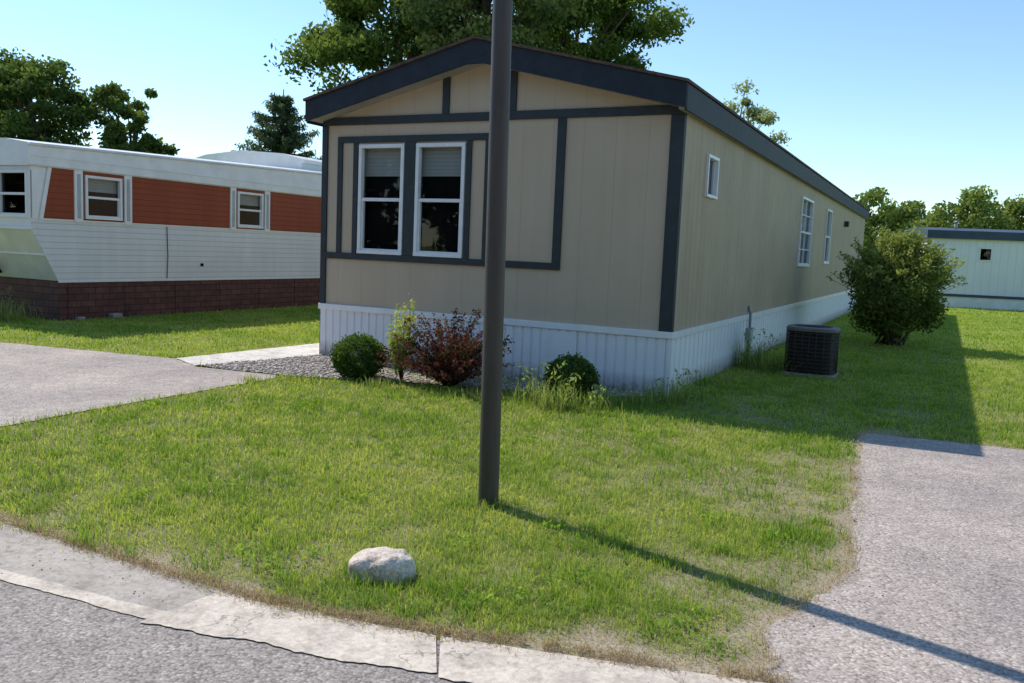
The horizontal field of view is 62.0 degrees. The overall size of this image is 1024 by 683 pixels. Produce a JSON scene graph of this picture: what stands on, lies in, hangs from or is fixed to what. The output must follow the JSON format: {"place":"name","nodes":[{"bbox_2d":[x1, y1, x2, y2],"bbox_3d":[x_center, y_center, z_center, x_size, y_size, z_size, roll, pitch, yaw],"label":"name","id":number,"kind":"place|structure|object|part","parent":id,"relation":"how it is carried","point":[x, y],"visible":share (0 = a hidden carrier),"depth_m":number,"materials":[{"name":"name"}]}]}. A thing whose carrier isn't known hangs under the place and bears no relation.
{"place":"outdoors","nodes":[
{"label":"outdoors","id":0,"kind":"place"},
{"bbox_2d":[0,342,274,425],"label":"driveway","id":1,"kind":"structure","parent":0,"point":[38,380],"depth_m":9.61,"materials":[{"name":"concrete"}]},
{"bbox_2d":[0,579,471,682],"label":"road","id":2,"kind":"structure","parent":0,"point":[47,637],"depth_m":3.36,"materials":[{"name":"grey asphalt"}]},
{"bbox_2d":[0,523,763,682],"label":"concrete gutter","id":3,"kind":"object","parent":2,"relation":"on","point":[80,577],"visible":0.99,"depth_m":3.63,"materials":[{"name":"grey concrete"}]},
{"bbox_2d":[0,525,778,682],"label":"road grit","id":4,"kind":"object","parent":3,"relation":"on","point":[277,593],"visible":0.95,"depth_m":3.90,"materials":[{"name":"gravel"}]},
{"bbox_2d":[177,343,318,364],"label":"sidewalk","id":5,"kind":"structure","parent":0,"point":[283,352],"depth_m":12.01,"materials":[{"name":"concrete"}]},
{"bbox_2d":[0,288,1023,682],"bbox_3d":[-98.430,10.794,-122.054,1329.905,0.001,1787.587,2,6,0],"label":"ground","id":6,"kind":"structure","parent":0,"point":[846,512],"depth_m":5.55,"materials":[{"name":"green plant"}]},
{"bbox_2d":[0,47,109,146],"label":"oak tree","id":7,"kind":"object","parent":6,"relation":"on","point":[36,80],"visible":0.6,"depth_m":38.35,"materials":[{"name":"green plant"}]},
{"bbox_2d":[86,80,179,155],"bbox_3d":[-17.949,-7.779,40.579,4.097,8.706,4.438,0,7,-25],"label":"oak tree","id":8,"kind":"object","parent":6,"relation":"on","point":[112,97],"visible":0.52,"depth_m":39.22,"materials":[{"name":"green plant"}]},
{"bbox_2d":[0,138,321,320],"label":"red and white trailer","id":9,"kind":"object","parent":6,"relation":"on","point":[86,232],"visible":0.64,"depth_m":17.22,"materials":[{"name":"metal"}]},
{"bbox_3d":[-8.775,-2.605,15.008,0.850,0.820,0.090,6,7,27],"label":"end window","id":10,"kind":"part","parent":9,"relation":"part of","materials":[{"name":"white plastic"}]},
{"bbox_3d":[-7.721,-2.698,16.084,0.130,0.800,0.790,6,7,27],"label":"side window","id":11,"kind":"part","parent":9,"relation":"part of","materials":[{"name":"white plastic"}]},
{"bbox_3d":[-5.997,-2.992,19.462,0.130,0.800,0.800,6,7,27],"label":"side window","id":12,"kind":"part","parent":9,"relation":"part of","materials":[{"name":"white plastic"}]},
{"bbox_2d":[231,89,321,159],"bbox_3d":[-10.429,-7.156,38.630,6.944,8.300,6.496,0,7,-23],"label":"spruce tree","id":13,"kind":"object","parent":6,"relation":"on","point":[287,138],"visible":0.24,"depth_m":37.67,"materials":[{"name":"green plant"}]},
{"bbox_2d":[263,0,492,94],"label":"maple tree","id":14,"kind":"object","parent":6,"relation":"on","point":[349,38],"visible":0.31,"depth_m":36.16,"materials":[{"name":"green plant"}]},
{"bbox_2d":[348,547,415,584],"bbox_3d":[-0.648,1.113,4.259,0.336,0.157,0.256,0,6,-5],"label":"landscape rock","id":15,"kind":"object","parent":6,"relation":"on","point":[388,563],"visible":0.85,"depth_m":4.17,"materials":[{"name":"stone"}]},
{"bbox_2d":[0,287,780,411],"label":"weed stalks","id":16,"kind":"object","parent":6,"relation":"on","point":[569,389],"visible":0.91,"depth_m":9.31,"materials":[{"name":"green plant"}]},
{"bbox_2d":[0,509,789,682],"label":"dry thatch","id":17,"kind":"object","parent":6,"relation":"on","point":[247,593],"visible":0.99,"depth_m":3.74,"materials":[{"name":"brown plant"}]},
{"bbox_2d":[0,296,795,412],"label":"tall weeds","id":18,"kind":"object","parent":6,"relation":"on","point":[545,400],"visible":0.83,"depth_m":9.50,"materials":[{"name":"green plant"}]},
{"bbox_2d":[195,354,656,396],"bbox_3d":[-1.029,0.447,10.602,5.619,0.001,1.949,5,7,22],"label":"gravel bed","id":19,"kind":"object","parent":6,"relation":"on","point":[278,360],"visible":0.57,"depth_m":10.66,"materials":[{"name":"grey gravel"}]},
{"bbox_2d":[326,331,388,379],"bbox_3d":[-1.845,0.179,10.323,0.688,0.617,0.668,8,8,40],"label":"boxwood shrub","id":20,"kind":"object","parent":19,"relation":"on","point":[343,358],"visible":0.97,"depth_m":10.17,"materials":[{"name":"green plant"}]},
{"bbox_2d":[383,293,418,381],"bbox_3d":[-1.316,-0.043,10.190,0.408,1.078,0.390,2,6,0],"label":"golden spirea","id":21,"kind":"object","parent":19,"relation":"on","point":[403,335],"visible":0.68,"depth_m":10.18,"materials":[{"name":"green plant"}]},
{"bbox_2d":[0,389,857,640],"bbox_3d":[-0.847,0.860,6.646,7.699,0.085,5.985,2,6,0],"label":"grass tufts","id":22,"kind":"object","parent":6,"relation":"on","point":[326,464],"visible":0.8,"depth_m":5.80,"materials":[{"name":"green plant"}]},
{"bbox_2d":[91,401,791,659],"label":"broadleaf weeds","id":23,"kind":"object","parent":6,"relation":"on","point":[517,591],"visible":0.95,"depth_m":4.39,"materials":[{"name":"green plant"}]},
{"bbox_2d":[374,308,514,386],"bbox_3d":[-0.776,0.085,9.848,1.634,0.947,1.327,2,6,0],"label":"barberry shrub","id":24,"kind":"object","parent":6,"relation":"on","point":[455,358],"visible":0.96,"depth_m":9.76,"materials":[{"name":"red plant"}]},
{"bbox_2d":[388,0,596,52],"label":"maple tree","id":25,"kind":"object","parent":6,"relation":"on","point":[434,15],"visible":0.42,"depth_m":33.88,"materials":[{"name":"green plant"}]},
{"bbox_2d":[478,0,512,506],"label":"metal light pole","id":26,"kind":"object","parent":6,"relation":"on","point":[492,349],"visible":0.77,"depth_m":5.31,"materials":[{"name":"brown metal"}]},
{"bbox_2d":[541,351,600,397],"bbox_3d":[0.681,0.389,9.664,0.629,0.554,0.622,-4,9,-44],"label":"boxwood shrub","id":27,"kind":"object","parent":6,"relation":"on","point":[574,365],"visible":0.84,"depth_m":9.51,"materials":[{"name":"green plant"}]},
{"bbox_2d":[512,0,694,69],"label":"maple tree","id":28,"kind":"object","parent":6,"relation":"on","point":[611,20],"visible":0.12,"depth_m":39.61,"materials":[{"name":"green plant"}]},
{"bbox_2d":[665,339,672,393],"bbox_3d":[1.833,0.335,9.972,0.050,0.734,0.052,6,7,26],"label":"skirting corner","id":29,"kind":"object","parent":6,"relation":"on","point":[669,358],"visible":0.64,"depth_m":9.94,"materials":[{"name":"white plastic"}]},
{"bbox_2d":[723,77,791,145],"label":"willow tree","id":30,"kind":"object","parent":6,"relation":"on","point":[759,115],"visible":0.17,"depth_m":50.49,"materials":[{"name":"green plant"}]},
{"bbox_2d":[743,324,840,378],"bbox_3d":[4.117,0.106,12.719,1.424,0.726,0.748,6,7,27],"label":"air conditioner unit","id":31,"kind":"object","parent":6,"relation":"on","point":[813,350],"visible":0.98,"depth_m":12.28,"materials":[{"name":"metal"}]},
{"bbox_2d":[826,224,967,345],"bbox_3d":[7.849,-1.137,17.458,2.559,2.545,2.565,2,6,0],"label":"lilac bush","id":32,"kind":"object","parent":6,"relation":"on","point":[908,271],"visible":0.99,"depth_m":16.95,"materials":[{"name":"green plant"}]},
{"bbox_2d":[870,208,995,228],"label":"treeline","id":33,"kind":"object","parent":6,"relation":"on","point":[935,216],"depth_m":84.53,"materials":[{"name":"green plant"}]},
{"bbox_2d":[853,184,1023,261],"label":"distant trees","id":34,"kind":"object","parent":6,"relation":"on","point":[903,216],"visible":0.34,"depth_m":59.27,"materials":[{"name":"green plant"}]},
{"bbox_2d":[903,221,1023,310],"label":"white trailer","id":35,"kind":"object","parent":6,"relation":"on","point":[992,272],"visible":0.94,"depth_m":34.95,"materials":[{"name":"metal"}]},
{"bbox_3d":[19.375,-3.558,34.890,0.500,0.550,0.090,4,6,12],"label":"window","id":36,"kind":"part","parent":35,"relation":"part of","materials":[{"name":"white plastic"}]},
{"bbox_2d":[0,0,1023,235],"label":"sky","id":37,"kind":"structure","parent":0,"point":[917,100],"materials":[{"name":"blue"}]},
{"bbox_2d":[674,289,853,338],"bbox_3d":[7.301,-0.998,20.580,0.043,0.080,23.988,6,7,27],"label":"skirting top trim","id":38,"kind":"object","parent":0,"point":[694,330],"visible":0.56,"depth_m":13.11,"materials":[{"name":"white plastic"}]},
{"bbox_2d":[320,309,667,393],"bbox_3d":[-0.454,0.112,11.110,5.162,0.740,0.016,6,7,27],"label":"skirting front","id":39,"kind":"object","parent":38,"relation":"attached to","point":[626,361],"visible":0.51,"depth_m":10.71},
{"bbox_2d":[318,303,673,338],"bbox_3d":[-0.446,-0.290,11.061,5.210,0.080,0.045,6,7,27],"label":"skirting cap front","id":40,"kind":"object","parent":39,"relation":"on","point":[598,329],"visible":0.94,"depth_m":10.70,"materials":[{"name":"grey plastic"}]},
{"bbox_2d":[542,330,576,380],"bbox_3d":[0.582,0.194,10.574,0.440,0.640,0.009,5,7,26],"label":"skirting patch","id":41,"kind":"object","parent":39,"relation":"attached to","point":[555,343],"visible":0.57,"depth_m":10.57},
{"bbox_2d":[326,115,670,330],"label":"front wall","id":42,"kind":"structure","parent":38,"relation":"on","point":[608,273],"depth_m":10.48,"materials":[{"name":"beige"}]},
{"bbox_2d":[319,126,328,302],"bbox_3d":[-2.654,-1.779,12.061,0.092,2.478,0.038,6,7,27],"label":"trim corner","id":43,"kind":"object","parent":42,"relation":"attached to","point":[324,185],"depth_m":12.04,"materials":[{"name":"paint"}]},
{"bbox_2d":[356,250,401,254],"bbox_3d":[-1.808,-1.222,11.694,0.740,0.050,0.090,6,7,27],"label":"frame bottom","id":44,"kind":"object","parent":42,"relation":"attached to","point":[380,252],"visible":1,"depth_m":11.65,"materials":[{"name":"white plastic"}]},
{"bbox_2d":[357,148,364,249],"bbox_3d":[-2.083,-1.962,11.774,0.050,1.380,0.084,6,7,26],"label":"frame","id":45,"kind":"object","parent":44,"relation":"on","point":[361,179],"visible":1,"depth_m":11.73,"materials":[{"name":"white plastic"}]},
{"bbox_2d":[361,201,364,249],"bbox_3d":[-2.063,-1.606,11.803,0.022,0.668,0.048,6,7,27],"label":"sash","id":46,"kind":"object","parent":45,"relation":"attached to","point":[362,224],"visible":1,"depth_m":11.79,"materials":[{"name":"white plastic"}]},
{"bbox_2d":[362,248,397,250],"bbox_3d":[-1.801,-1.258,11.700,0.596,0.022,0.048,6,7,27],"label":"sash","id":47,"kind":"object","parent":44,"relation":"on","point":[379,249],"visible":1,"depth_m":11.67,"materials":[{"name":"white plastic"}]},
{"bbox_2d":[398,147,404,251],"bbox_3d":[-1.469,-1.902,11.465,0.050,1.380,0.084,6,7,26],"label":"frame","id":48,"kind":"object","parent":44,"relation":"on","point":[401,200],"visible":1,"depth_m":11.43,"materials":[{"name":"white plastic"}]},
{"bbox_2d":[361,198,399,201],"bbox_3d":[-1.775,-1.932,11.622,0.640,0.044,0.058,6,7,27],"label":"meeting rail","id":49,"kind":"object","parent":48,"relation":"attached to","point":[383,199],"visible":1,"depth_m":11.59,"materials":[{"name":"white plastic"}]},
{"bbox_2d":[359,144,404,148],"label":"window frame","id":50,"kind":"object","parent":42,"relation":"attached to","point":[373,146],"depth_m":11.52,"materials":[{"name":"white plastic"}]},
{"bbox_2d":[365,148,400,175],"bbox_3d":[-1.717,-2.465,11.635,0.700,0.420,0.001,6,7,27],"label":"blind","id":51,"kind":"object","parent":50,"relation":"attached to","point":[383,162],"visible":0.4,"depth_m":11.66,"materials":[{"name":"white plastic"}]},
{"bbox_2d":[338,133,488,142],"bbox_3d":[-1.331,-2.692,11.308,2.420,0.085,0.036,6,7,27],"label":"trim window head","id":52,"kind":"object","parent":42,"relation":"attached to","point":[423,138],"depth_m":11.26,"materials":[{"name":"paint"}]},
{"bbox_2d":[413,252,462,257],"bbox_3d":[-0.975,-1.141,11.276,0.750,0.050,0.090,6,7,27],"label":"frame bottom","id":53,"kind":"object","parent":42,"relation":"attached to","point":[438,255],"visible":1,"depth_m":11.22,"materials":[{"name":"white plastic"}]},
{"bbox_2d":[413,147,421,251],"bbox_3d":[-1.255,-1.882,11.358,0.050,1.380,0.084,6,7,27],"label":"frame","id":54,"kind":"object","parent":53,"relation":"on","point":[418,173],"visible":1,"depth_m":11.32,"materials":[{"name":"white plastic"}]},
{"bbox_2d":[417,202,421,251],"bbox_3d":[-1.234,-1.526,11.387,0.022,0.668,0.048,6,7,26],"label":"sash","id":55,"kind":"object","parent":54,"relation":"attached to","point":[419,226],"visible":1,"depth_m":11.38,"materials":[{"name":"white plastic"}]},
{"bbox_2d":[419,251,457,253],"bbox_3d":[-0.968,-1.178,11.282,0.606,0.022,0.048,6,7,27],"label":"sash","id":56,"kind":"object","parent":53,"relation":"on","point":[438,252],"visible":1,"depth_m":11.26,"materials":[{"name":"white plastic"}]},
{"bbox_2d":[458,146,465,253],"bbox_3d":[-0.632,-1.821,11.045,0.050,1.380,0.084,6,7,27],"label":"frame","id":57,"kind":"object","parent":53,"relation":"on","point":[462,202],"visible":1,"depth_m":11.01,"materials":[{"name":"white plastic"}]},
{"bbox_2d":[418,198,459,202],"bbox_3d":[-0.942,-1.852,11.204,0.650,0.044,0.058,6,7,27],"label":"meeting rail","id":58,"kind":"object","parent":57,"relation":"attached to","point":[439,200],"visible":1,"depth_m":11.18,"materials":[{"name":"white plastic"}]},
{"bbox_2d":[416,142,466,147],"bbox_3d":[-0.914,-2.562,11.124,0.750,0.050,0.085,6,7,27],"label":"window frame","id":59,"kind":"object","parent":42,"relation":"attached to","point":[437,145],"depth_m":11.09,"materials":[{"name":"white plastic"}]},
{"bbox_2d":[422,147,461,175],"bbox_3d":[-0.884,-2.384,11.217,0.710,0.420,0.001,6,7,27],"label":"blind","id":60,"kind":"object","parent":59,"relation":"attached to","point":[442,161],"visible":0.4,"depth_m":11.24,"materials":[{"name":"white plastic"}]},
{"bbox_2d":[325,252,559,269],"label":"trim sill","id":61,"kind":"structure","parent":42,"relation":"attached to","point":[461,261],"depth_m":11.26,"materials":[{"name":"grey wood"}]},
{"bbox_2d":[323,105,684,125],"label":"trim gable","id":62,"kind":"structure","parent":42,"relation":"attached to","point":[562,113],"depth_m":10.54,"materials":[{"name":"grey wood"}]},
{"bbox_2d":[336,143,342,251],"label":"trim mullion","id":63,"kind":"structure","parent":62,"relation":"attached to","point":[339,199],"depth_m":11.90,"materials":[{"name":"paint"}]},
{"bbox_2d":[351,143,358,252],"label":"trim mullion","id":64,"kind":"structure","parent":62,"relation":"attached to","point":[355,195],"depth_m":11.78,"materials":[{"name":"paint"}]},
{"bbox_2d":[402,142,416,255],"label":"trim mullion","id":65,"kind":"structure","parent":62,"relation":"attached to","point":[409,196],"depth_m":11.38,"materials":[{"name":"paint"}]},
{"bbox_2d":[463,140,472,258],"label":"trim mullion","id":66,"kind":"structure","parent":62,"relation":"attached to","point":[467,199],"depth_m":10.98,"materials":[{"name":"paint"}]},
{"bbox_2d":[481,140,488,258],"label":"trim mullion","id":67,"kind":"structure","parent":62,"relation":"attached to","point":[485,205],"depth_m":10.87,"materials":[{"name":"paint"}]},
{"bbox_2d":[336,65,666,117],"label":"front gable","id":68,"kind":"structure","parent":62,"relation":"attached to","point":[469,91],"depth_m":10.77,"materials":[{"name":"beige wood"}]},
{"bbox_2d":[442,77,450,113],"bbox_3d":[-0.845,-3.192,11.017,0.100,0.488,0.036,6,7,27],"label":"trim board","id":69,"kind":"object","parent":68,"relation":"attached to","point":[446,96],"depth_m":11.00,"materials":[{"name":"grey wood"}]},
{"bbox_2d":[310,64,680,123],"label":"roof","id":70,"kind":"structure","parent":68,"relation":"attached to","point":[403,90],"depth_m":11.14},
{"bbox_2d":[306,121,322,126],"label":"side fascia","id":71,"kind":"structure","parent":70,"relation":"attached to","point":[315,123],"depth_m":11.89,"materials":[{"name":"paint"}]},
{"bbox_2d":[305,39,687,121],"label":"front fascia","id":72,"kind":"structure","parent":70,"relation":"attached to","point":[623,81],"depth_m":10.22,"materials":[{"name":"paint"}]},
{"bbox_2d":[303,35,869,211],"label":"shingles","id":73,"kind":"object","parent":70,"relation":"attached to","point":[708,95],"visible":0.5,"depth_m":10.63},
{"bbox_2d":[679,107,865,218],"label":"side soffit","id":74,"kind":"structure","parent":70,"relation":"attached to","point":[707,124],"depth_m":12.65,"materials":[{"name":"grey wood"}]},
{"bbox_2d":[685,83,868,219],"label":"side fascia","id":75,"kind":"structure","parent":70,"relation":"attached to","point":[703,107],"depth_m":12.64,"materials":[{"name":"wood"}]},
{"bbox_2d":[510,71,517,110],"bbox_3d":[0.018,-3.109,10.583,0.100,0.488,0.036,6,7,26],"label":"trim board","id":76,"kind":"object","parent":68,"relation":"attached to","point":[513,89],"depth_m":10.56,"materials":[{"name":"grey wood"}]},
{"bbox_2d":[551,118,566,262],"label":"trim right panel","id":77,"kind":"structure","parent":42,"relation":"attached to","point":[559,189],"depth_m":10.39,"materials":[{"name":"grey wood"}]},
{"bbox_2d":[658,114,685,331],"bbox_3d":[1.840,-1.345,9.807,0.162,2.478,0.038,6,7,27],"label":"trim corner","id":78,"kind":"object","parent":42,"relation":"attached to","point":[672,213],"depth_m":9.79,"materials":[{"name":"wood"}]},
{"bbox_2d":[670,292,855,392],"bbox_3d":[7.272,-0.597,20.616,0.016,0.740,24.012,6,7,27],"label":"skirting side","id":79,"kind":"object","parent":38,"relation":"attached to","point":[708,351],"visible":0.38,"depth_m":12.95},
{"bbox_2d":[745,327,752,340],"bbox_3d":[3.812,-0.122,13.704,0.078,0.200,0.200,6,7,27],"label":"conduit box","id":80,"kind":"object","parent":79,"relation":"attached to","point":[750,330],"visible":0.79,"depth_m":13.62,"materials":[{"name":"grey metal"}]},
{"bbox_2d":[747,306,751,356],"bbox_3d":[3.788,-0.103,13.717,0.090,0.958,0.042,6,7,27],"label":"conduit","id":81,"kind":"object","parent":79,"relation":"attached to","point":[750,317],"visible":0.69,"depth_m":13.66,"materials":[{"name":"grey metal"}]},
{"bbox_2d":[674,113,864,331],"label":"side wall","id":82,"kind":"structure","parent":38,"relation":"on","point":[738,246],"depth_m":13.03,"materials":[{"name":"beige wood"}]},
{"bbox_2d":[673,114,686,331],"bbox_3d":[1.921,-1.346,9.808,0.024,2.485,0.033,6,7,27],"label":"corner trim","id":83,"kind":"object","parent":82,"relation":"attached to","point":[679,222],"depth_m":9.80,"materials":[{"name":"wood"}]},
{"bbox_2d":[704,193,717,199],"bbox_3d":[2.530,-1.858,10.940,0.090,0.040,0.540,6,7,27],"label":"frame bottom","id":84,"kind":"object","parent":82,"relation":"attached to","point":[710,196],"visible":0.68,"depth_m":10.83,"materials":[{"name":"white plastic"}]},
{"bbox_2d":[705,157,709,193],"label":"frame","id":85,"kind":"object","parent":84,"relation":"on","point":[707,174],"visible":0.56,"depth_m":10.66,"materials":[{"name":"white plastic"}]},
{"bbox_2d":[711,161,719,195],"bbox_3d":[2.651,-2.121,11.137,0.084,0.450,0.040,6,7,26],"label":"frame","id":86,"kind":"object","parent":84,"relation":"on","point":[715,178],"visible":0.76,"depth_m":11.12,"materials":[{"name":"white plastic"}]},
{"bbox_2d":[707,154,719,161],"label":"window frame","id":87,"kind":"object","parent":82,"relation":"attached to","point":[713,158],"depth_m":10.87,"materials":[{"name":"white plastic"}]},
{"bbox_2d":[797,264,809,266],"bbox_3d":[6.277,-1.647,18.450,0.090,0.050,1.600,6,7,27],"label":"frame bottom","id":88,"kind":"object","parent":82,"relation":"attached to","point":[803,265],"visible":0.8,"depth_m":18.32,"materials":[{"name":"white plastic"}]},
{"bbox_2d":[797,198,803,263],"bbox_3d":[5.952,-2.282,17.687,0.084,1.350,0.050,6,7,27],"label":"frame","id":89,"kind":"object","parent":88,"relation":"on","point":[801,215],"visible":0.56,"depth_m":17.66,"materials":[{"name":"white plastic"}]},
{"bbox_2d":[799,235,802,262],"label":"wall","id":90,"kind":"structure","parent":88,"relation":"on","point":[800,250],"depth_m":32.06,"materials":[{"name":"beige"}]},
{"bbox_2d":[806,235,809,262],"bbox_3d":[6.616,-2.054,19.073,0.048,0.653,0.022,6,7,27],"label":"sash","id":91,"kind":"object","parent":88,"relation":"on","point":[808,243],"visible":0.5,"depth_m":19.06,"materials":[{"name":"white plastic"}]},
{"bbox_2d":[805,203,813,263],"bbox_3d":[6.654,-2.402,19.064,0.084,1.350,0.050,6,7,27],"label":"frame","id":92,"kind":"object","parent":88,"relation":"on","point":[811,212],"visible":0.7,"depth_m":19.02,"materials":[{"name":"white plastic"}]},
{"bbox_2d":[802,196,813,202],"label":"window frame","id":93,"kind":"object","parent":82,"relation":"attached to","point":[807,199],"depth_m":18.16,"materials":[{"name":"white plastic"}]},
{"bbox_2d":[801,201,807,262],"bbox_3d":[6.298,-2.343,18.378,0.032,1.350,0.024,6,7,27],"label":"muntin","id":94,"kind":"object","parent":93,"relation":"hanging from","point":[804,230],"visible":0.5,"depth_m":18.37,"materials":[{"name":"white plastic"}]},
{"bbox_2d":[801,201,807,235],"bbox_3d":[6.244,-2.684,18.376,0.001,0.775,1.560,6,7,27],"label":"blind","id":95,"kind":"object","parent":93,"relation":"hanging from","point":[803,217],"visible":0.2,"depth_m":18.65,"materials":[{"name":"white plastic"}]},
{"bbox_2d":[844,221,849,226],"bbox_3d":[9.840,-3.449,25.061,0.120,0.160,0.250,6,7,27],"label":"dryer vent","id":96,"kind":"object","parent":82,"relation":"attached to","point":[846,223],"visible":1,"depth_m":24.95,"materials":[{"name":"plastic"}]},
{"bbox_2d":[763,433,1023,682],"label":"driveway","id":97,"kind":"structure","parent":0,"point":[942,556],"depth_m":4.46,"materials":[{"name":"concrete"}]},
{"bbox_2d":[753,430,870,682],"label":"dry thatch","id":98,"kind":"object","parent":97,"relation":"on","point":[826,590],"visible":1,"depth_m":4.38,"materials":[{"name":"beige plant"}]},
{"bbox_3d":[5.092,-3.694,21.448,5.110,0.030,23.930,6,7,27],"label":"ceiling","id":99,"kind":"object","parent":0,"visible":0},
{"bbox_2d":[364,149,399,249],"bbox_3d":[-1.721,-1.942,11.728,0.900,1.640,0.001,6,7,27],"label":"dark curtain","id":100,"kind":"object","parent":99,"relation":"hanging from","point":[381,224],"depth_m":11.78,"materials":[{"name":"black fabric"}]},
{"bbox_2d":[421,176,460,251],"bbox_3d":[-0.888,-1.861,11.310,0.910,1.640,0.001,6,7,27],"label":"dark curtain","id":101,"kind":"object","parent":99,"relation":"hanging from","point":[439,225],"depth_m":11.36,"materials":[{"name":"black fabric"}]},
{"bbox_3d":[8.001,-2.011,21.817,0.090,0.050,1.000,6,7,27],"label":"frame bottom","id":102,"kind":"object","parent":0,"visible":0},
{"bbox_2d":[823,211,827,261],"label":"frame","id":103,"kind":"object","parent":102,"relation":"on","point":[825,236],"visible":0.56,"depth_m":21.29,"materials":[{"name":"white plastic"}]},
{"bbox_2d":[824,212,829,260],"bbox_3d":[8.008,-2.668,21.756,0.001,1.290,0.920,6,7,27],"label":"glass","id":104,"kind":"object","parent":102,"relation":"on","point":[827,235],"visible":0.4,"depth_m":21.98,"materials":[{"name":"glass"}]},
{"bbox_2d":[826,238,828,260],"bbox_3d":[8.204,-2.375,22.176,0.048,0.613,0.022,6,7,27],"label":"sash","id":105,"kind":"object","parent":102,"relation":"on","point":[827,250],"visible":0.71,"depth_m":22.16,"materials":[{"name":"white plastic"}]},
{"bbox_2d":[828,213,832,261],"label":"frame","id":106,"kind":"object","parent":102,"relation":"on","point":[830,224],"visible":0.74,"depth_m":22.12,"materials":[{"name":"white plastic"}]},
{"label":"floor","id":107,"kind":"structure","parent":0,"visible":0},
{"bbox_2d":[708,160,809,262],"bbox_3d":[7.214,-2.263,20.547,0.001,2.480,23.730,6,7,27],"label":"side lining","id":108,"kind":"object","parent":107,"relation":"on","point":[709,192],"depth_m":19.52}
]}

